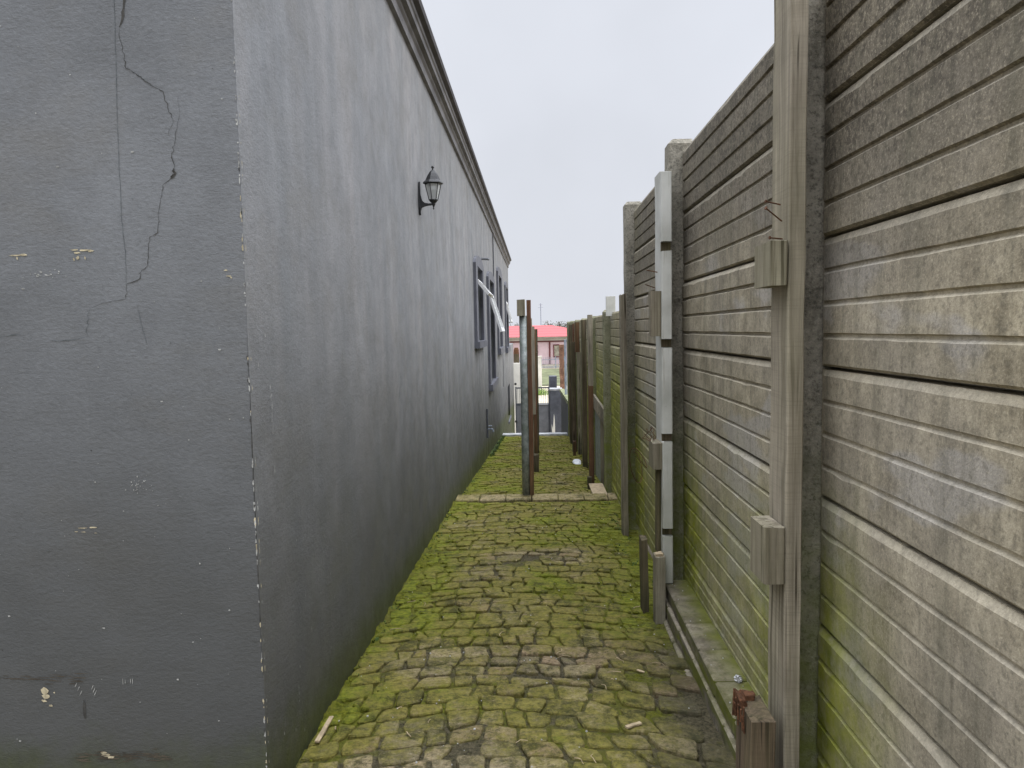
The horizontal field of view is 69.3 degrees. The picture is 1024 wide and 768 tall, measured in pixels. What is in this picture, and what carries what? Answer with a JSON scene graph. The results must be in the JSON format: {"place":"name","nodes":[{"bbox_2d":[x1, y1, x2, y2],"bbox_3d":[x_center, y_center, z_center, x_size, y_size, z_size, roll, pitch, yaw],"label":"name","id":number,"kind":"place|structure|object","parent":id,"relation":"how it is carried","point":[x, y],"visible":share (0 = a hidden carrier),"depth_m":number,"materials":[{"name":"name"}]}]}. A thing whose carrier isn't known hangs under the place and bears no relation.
{"place":"outdoors","nodes":[
{"label":"outdoors","id":0,"kind":"place"},
{"bbox_2d":[513,347,518,362],"bbox_3d":[0.178,0.350,25.703,0.220,3.230,0.220,-1,4,2],"label":"log post","id":1,"kind":"object","parent":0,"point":[516,354],"visible":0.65,"depth_m":25.53,"materials":[{"name":"brown wood"}]},
{"bbox_2d":[297,501,735,767],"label":"path","id":2,"kind":"structure","parent":0,"point":[675,744],"depth_m":2.80,"materials":[{"name":"stone"}]},
{"bbox_2d":[314,716,333,742],"bbox_3d":[-0.578,1.064,2.284,0.016,0.016,0.131,-1,4,6],"label":"wood offcut","id":3,"kind":"object","parent":2,"relation":"on","point":[323,730],"visible":1,"depth_m":2.27,"materials":[{"name":"beige wood"}]},
{"bbox_2d":[309,502,660,761],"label":"moss cushions","id":4,"kind":"object","parent":2,"relation":"on","point":[366,709],"visible":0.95,"depth_m":3.76,"materials":[{"name":"green plant"}]},
{"bbox_2d":[335,516,663,762],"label":"straw litter","id":5,"kind":"object","parent":2,"relation":"on","point":[556,653],"visible":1,"depth_m":2.85,"materials":[{"name":"brown plant"}]},
{"bbox_2d":[295,603,725,767],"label":"moss in joints","id":6,"kind":"object","parent":2,"relation":"on","point":[704,726],"visible":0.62,"depth_m":2.44,"materials":[{"name":"green plant"}]},
{"bbox_2d":[392,500,652,608],"bbox_3d":[0.154,1.010,4.835,1.360,0.163,2.700,-1,4,2],"label":"moss in joints","id":7,"kind":"object","parent":2,"relation":"on","point":[525,558],"visible":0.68,"depth_m":4.33,"materials":[{"name":"green plant"}]},
{"bbox_2d":[338,458,743,766],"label":"grit","id":8,"kind":"object","parent":2,"relation":"on","point":[530,660],"visible":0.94,"depth_m":2.85,"materials":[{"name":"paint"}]},
{"bbox_2d":[619,293,628,535],"bbox_3d":[0.733,0.227,4.859,0.041,1.639,0.103,-1,4,2],"label":"timber upright","id":9,"kind":"object","parent":2,"relation":"on","point":[623,412],"visible":0.95,"depth_m":4.82,"materials":[{"name":"wood"}]},
{"bbox_2d":[625,721,641,728],"bbox_3d":[0.375,1.053,2.288,0.056,0.007,0.016,-3,5,-26],"label":"wood offcut","id":10,"kind":"object","parent":2,"relation":"on","point":[635,724],"visible":1,"depth_m":2.29,"materials":[{"name":"beige wood"}]},
{"bbox_2d":[639,535,648,613],"bbox_3d":[0.603,0.888,3.378,0.034,0.391,0.084,-1,4,2],"label":"timber stump","id":11,"kind":"object","parent":2,"relation":"on","point":[643,567],"visible":0.84,"depth_m":3.34,"materials":[{"name":"grey wood"}]},
{"bbox_2d":[653,551,665,624],"bbox_3d":[0.640,0.906,3.220,0.046,0.357,0.068,-1,4,2],"label":"timber stump","id":12,"kind":"object","parent":2,"relation":"on","point":[659,601],"visible":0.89,"depth_m":3.19,"materials":[{"name":"grey wood"}]},
{"bbox_2d":[663,580,755,760],"bbox_3d":[0.654,1.166,0.952,0.147,0.230,4.764,-1,4,2],"label":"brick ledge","id":13,"kind":"object","parent":2,"relation":"on","point":[715,671],"visible":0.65,"depth_m":2.61,"materials":[{"name":"concrete"}]},
{"bbox_2d":[645,171,672,582],"bbox_3d":[0.637,-0.018,3.275,0.116,1.790,0.175,-1,4,2],"label":"metal post","id":14,"kind":"object","parent":13,"relation":"on","point":[660,329],"visible":0.98,"depth_m":3.21,"materials":[{"name":"grey metal"}]},
{"bbox_2d":[629,426,655,482],"bbox_3d":[0.597,0.330,3.454,0.078,0.316,0.368,-1,4,-2],"label":"wire coil","id":15,"kind":"object","parent":14,"relation":"attached to","point":[640,453],"visible":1,"depth_m":3.46,"materials":[{"name":"grey metal"}]},
{"bbox_2d":[734,675,742,682],"bbox_3d":[0.720,0.938,2.354,0.028,0.027,0.026,-1,4,2],"label":"foil ball","id":16,"kind":"object","parent":13,"relation":"on","point":[738,679],"visible":1,"depth_m":2.35,"materials":[{"name":"silver metal"}]},
{"bbox_2d":[750,0,808,767],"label":"timber upright","id":17,"kind":"object","parent":13,"relation":"on","point":[776,532],"visible":0.98,"depth_m":1.63,"materials":[{"name":"wood"}]},
{"bbox_2d":[732,688,775,767],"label":"timber stump","id":18,"kind":"object","parent":2,"relation":"on","point":[755,732],"visible":1,"depth_m":1.64,"materials":[{"name":"brown wood"}]},
{"bbox_2d":[465,435,597,497],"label":"path","id":19,"kind":"structure","parent":0,"point":[561,445],"depth_m":8.69,"materials":[{"name":"stone"}]},
{"bbox_2d":[352,435,652,677],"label":"weeds","id":20,"kind":"object","parent":19,"relation":"on","point":[491,454],"visible":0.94,"depth_m":5.35,"materials":[{"name":"green plant"}]},
{"bbox_2d":[462,436,600,494],"bbox_3d":[0.344,1.028,10.565,1.360,0.653,8.308,-1,4,2],"label":"moss in joints","id":21,"kind":"object","parent":19,"relation":"on","point":[510,491],"visible":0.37,"depth_m":7.96,"materials":[{"name":"green plant"}]},
{"bbox_2d":[534,329,537,453],"bbox_3d":[0.285,0.196,9.285,0.055,1.762,0.103,-1,4,2],"label":"timber post","id":22,"kind":"object","parent":21,"relation":"on","point":[535,436],"visible":0.45,"depth_m":9.26,"materials":[{"name":"brown wood"}]},
{"bbox_2d":[536,352,538,453],"bbox_3d":[0.363,0.307,10.896,0.055,1.543,0.104,-1,4,2],"label":"timber post","id":23,"kind":"object","parent":21,"relation":"on","point":[537,402],"visible":0.48,"depth_m":10.85,"materials":[{"name":"brown wood"}]},
{"bbox_2d":[536,329,538,404],"bbox_3d":[0.415,0.086,12.293,0.050,1.988,0.123,-1,4,2],"label":"timber post","id":24,"kind":"object","parent":21,"relation":"on","point":[537,354],"visible":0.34,"depth_m":12.18,"materials":[{"name":"brown wood"}]},
{"bbox_2d":[568,335,569,430],"bbox_3d":[1.058,0.096,13.377,0.058,1.952,0.123,-1,4,2],"label":"timber upright","id":25,"kind":"object","parent":21,"relation":"on","point":[569,398],"visible":0.31,"depth_m":13.34,"materials":[{"name":"brown wood"}]},
{"bbox_2d":[568,325,571,443],"bbox_3d":[1.014,0.025,12.671,0.066,2.076,0.122,-1,4,2],"label":"timber upright","id":26,"kind":"object","parent":21,"relation":"on","point":[570,341],"visible":0.55,"depth_m":12.61,"materials":[{"name":"brown wood"}]},
{"bbox_2d":[572,324,574,341],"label":"timber upright","id":27,"kind":"object","parent":21,"relation":"on","point":[573,339],"visible":0.04,"depth_m":11.86,"materials":[{"name":"brown wood"}]},
{"bbox_2d":[571,342,576,451],"bbox_3d":[0.922,0.220,11.027,0.068,1.690,0.113,-1,4,2],"label":"timber upright","id":28,"kind":"object","parent":21,"relation":"on","point":[573,393],"visible":0.93,"depth_m":10.97,"materials":[{"name":"brown wood"}]},
{"bbox_2d":[581,320,587,467],"bbox_3d":[0.877,0.145,8.972,0.059,1.839,0.123,-1,4,2],"label":"timber upright","id":29,"kind":"object","parent":21,"relation":"on","point":[584,396],"visible":0.95,"depth_m":8.91,"materials":[{"name":"brown wood"}]},
{"bbox_2d":[531,318,538,471],"bbox_3d":[0.260,0.160,8.561,0.084,1.834,0.184,-1,4,2],"label":"timber post","id":30,"kind":"object","parent":19,"relation":"on","point":[536,462],"visible":0.5,"depth_m":8.46,"materials":[{"name":"brown wood"}]},
{"bbox_2d":[573,441,575,455],"bbox_3d":[0.892,0.932,10.560,0.042,0.248,0.072,-1,4,2],"label":"timber stump","id":31,"kind":"object","parent":19,"relation":"on","point":[574,448],"visible":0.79,"depth_m":10.52,"materials":[{"name":"brown wood"}]},
{"bbox_2d":[572,459,580,463],"bbox_3d":[0.835,0.996,9.531,0.114,0.028,0.418,-1,4,2],"label":"plastic sheet","id":32,"kind":"object","parent":19,"relation":"on","point":[576,461],"visible":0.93,"depth_m":9.46,"materials":[{"name":"white plastic"}]},
{"bbox_2d":[574,322,581,454],"bbox_3d":[0.956,0.087,10.671,0.086,1.945,0.125,-1,4,2],"label":"timber upright","id":33,"kind":"object","parent":19,"relation":"on","point":[577,350],"visible":0.85,"depth_m":10.61,"materials":[{"name":"brown wood"}]},
{"bbox_2d":[587,315,594,489],"bbox_3d":[0.746,0.200,7.105,0.073,1.722,0.184,-1,4,2],"label":"timber upright","id":34,"kind":"object","parent":19,"relation":"on","point":[590,478],"visible":0.91,"depth_m":7.08,"materials":[{"name":"brown wood"}]},
{"bbox_2d":[589,483,606,495],"bbox_3d":[0.774,0.951,6.662,0.128,0.026,0.530,-1,4,2],"label":"white board","id":35,"kind":"object","parent":19,"relation":"on","point":[597,488],"visible":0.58,"depth_m":6.68,"materials":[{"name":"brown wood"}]},
{"bbox_2d":[539,386,559,402],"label":"driveway","id":36,"kind":"structure","parent":0,"point":[541,399],"depth_m":40.90,"materials":[{"name":"beige concrete"}]},
{"bbox_2d":[513,363,520,432],"bbox_3d":[0.150,0.621,25.172,0.330,2.670,0.100,-1,4,2],"label":"white screen","id":37,"kind":"object","parent":36,"relation":"on","point":[517,373],"visible":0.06,"depth_m":25.07,"materials":[{"name":"paint"}]},
{"bbox_2d":[538,356,541,390],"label":"cream gatepost","id":38,"kind":"object","parent":36,"relation":"on","point":[539,371],"visible":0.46,"depth_m":44.89,"materials":[{"name":"white paint"}]},
{"bbox_2d":[539,386,547,394],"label":"green shrub","id":39,"kind":"object","parent":36,"relation":"on","point":[540,393],"visible":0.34,"depth_m":42.48,"materials":[{"name":"green plant"}]},
{"bbox_2d":[542,369,564,385],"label":"lawn","id":40,"kind":"structure","parent":0,"point":[546,373],"depth_m":59.61,"materials":[{"name":"green plant"}]},
{"bbox_2d":[456,364,652,608],"bbox_3d":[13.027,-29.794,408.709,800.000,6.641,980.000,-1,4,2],"label":"ground","id":41,"kind":"structure","parent":0,"point":[548,366],"depth_m":73.14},
{"bbox_2d":[0,0,514,767],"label":"plaster house","id":42,"kind":"structure","parent":41,"relation":"on","point":[256,386],"depth_m":1.89,"materials":[{"name":"paint"}]},
{"bbox_2d":[418,166,442,214],"bbox_3d":[-0.499,-1.192,4.559,0.156,0.299,0.111,-2,4,-13],"label":"wall lantern","id":43,"kind":"object","parent":42,"relation":"attached to","point":[433,182],"depth_m":4.54,"materials":[{"name":"black metal"}]},
{"bbox_2d":[473,256,492,348],"bbox_3d":[-0.339,-1.014,9.191,0.181,1.110,1.390,-1,4,2],"label":"window","id":44,"kind":"structure","parent":42,"relation":"in","point":[477,262],"depth_m":8.76,"materials":[{"name":"grey paint"}]},
{"bbox_2d":[480,271,504,390],"bbox_3d":[-0.304,-0.852,11.685,0.350,1.800,1.740,-1,4,2],"label":"window","id":45,"kind":"structure","parent":42,"relation":"in","point":[493,383],"depth_m":11.16,"materials":[{"name":"grey paint"}]},
{"bbox_2d":[492,267,504,354],"bbox_3d":[-0.291,-1.430,14.501,0.210,1.660,1.840,-1,4,2],"label":"window","id":46,"kind":"structure","parent":42,"relation":"in","point":[501,350],"depth_m":13.95,"materials":[{"name":"grey paint"}]},
{"bbox_2d":[500,282,512,352],"bbox_3d":[-0.142,-1.612,17.893,0.290,1.680,1.740,-1,4,2],"label":"window","id":47,"kind":"structure","parent":42,"relation":"in","point":[508,317],"depth_m":17.36,"materials":[{"name":"grey paint"}]},
{"bbox_2d":[517,299,529,495],"bbox_3d":[0.099,0.208,6.282,0.083,1.845,0.100,-1,4,2],"label":"steel post","id":48,"kind":"object","parent":41,"relation":"on","point":[524,398],"visible":0.88,"depth_m":6.26,"materials":[{"name":"grey metal"}]},
{"bbox_2d":[526,300,533,501],"bbox_3d":[0.157,0.184,6.309,0.040,1.787,0.084,-1,4,2],"label":"brown plank","id":49,"kind":"object","parent":41,"relation":"on","point":[530,395],"visible":0.9,"depth_m":6.26,"materials":[{"name":"brown wood"}]},
{"bbox_2d":[502,432,567,436],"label":"kerb","id":50,"kind":"structure","parent":41,"relation":"on","point":[540,434],"depth_m":14.75,"materials":[{"name":"concrete"}]},
{"bbox_2d":[455,493,617,503],"bbox_3d":[0.204,1.016,6.275,1.356,0.130,0.220,-1,4,2],"label":"path edging","id":51,"kind":"object","parent":41,"relation":"on","point":[540,498],"visible":0.45,"depth_m":6.22,"materials":[{"name":"stone"}]},
{"bbox_2d":[509,325,566,363],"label":"pink house","id":52,"kind":"structure","parent":41,"relation":"on","point":[551,338],"depth_m":79.90,"materials":[{"name":"paint"}]},
{"bbox_2d":[553,344,559,356],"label":"window","id":53,"kind":"structure","parent":52,"relation":"in","point":[556,352],"depth_m":79.79,"materials":[{"name":"beige glass"}]},
{"bbox_2d":[513,356,566,368],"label":"picket fence","id":54,"kind":"object","parent":41,"relation":"on","point":[555,359],"visible":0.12,"depth_m":69.92,"materials":[{"name":"grey wood"}]},
{"bbox_2d":[549,375,561,431],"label":"gate pier","id":55,"kind":"structure","parent":41,"relation":"on","point":[555,408],"depth_m":22.95,"materials":[{"name":"grey paint"}]},
{"bbox_2d":[514,383,549,432],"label":"yard gate","id":56,"kind":"structure","parent":55,"relation":"attached to","point":[544,417],"depth_m":23.11,"materials":[{"name":"grey metal"}]},
{"bbox_2d":[553,321,567,326],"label":"tree","id":57,"kind":"object","parent":41,"relation":"on","point":[560,325],"visible":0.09,"depth_m":104.74,"materials":[{"name":"green plant"}]},
{"bbox_2d":[559,344,564,388],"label":"brick pillar","id":58,"kind":"structure","parent":41,"relation":"on","point":[561,367],"depth_m":25.94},
{"bbox_2d":[560,389,567,433],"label":"boundary wall","id":59,"kind":"structure","parent":41,"relation":"on","point":[564,412],"depth_m":17.37,"materials":[{"name":"grey paint"}]},
{"bbox_2d":[564,338,567,394],"bbox_3d":[1.251,-0.370,16.988,0.097,1.360,0.080,-1,4,2],"label":"steel gate post","id":60,"kind":"object","parent":59,"relation":"on","point":[566,374],"visible":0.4,"depth_m":16.96,"materials":[{"name":"metal"}]},
{"bbox_2d":[567,0,1023,767],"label":"precast fence","id":61,"kind":"object","parent":41,"relation":"on","point":[913,554],"visible":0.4,"depth_m":1.46,"materials":[{"name":"concrete"}]},
{"bbox_2d":[593,394,603,484],"bbox_3d":[0.901,0.607,7.671,0.038,0.940,1.940,-1,4,2],"label":"wood rail","id":62,"kind":"object","parent":61,"relation":"attached to","point":[599,438],"visible":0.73,"depth_m":7.62,"materials":[{"name":"wood"}]},
{"bbox_2d":[606,296,614,315],"bbox_3d":[0.847,-0.670,6.369,0.082,0.170,0.031,-1,4,2],"label":"timber upright","id":63,"kind":"object","parent":61,"relation":"attached to","point":[610,305],"visible":0.85,"depth_m":6.35,"materials":[{"name":"white paint"}]},
{"bbox_2d":[421,0,773,326],"label":"sky","id":64,"kind":"structure","parent":0,"point":[570,110],"materials":[{"name":"white"}]}
]}

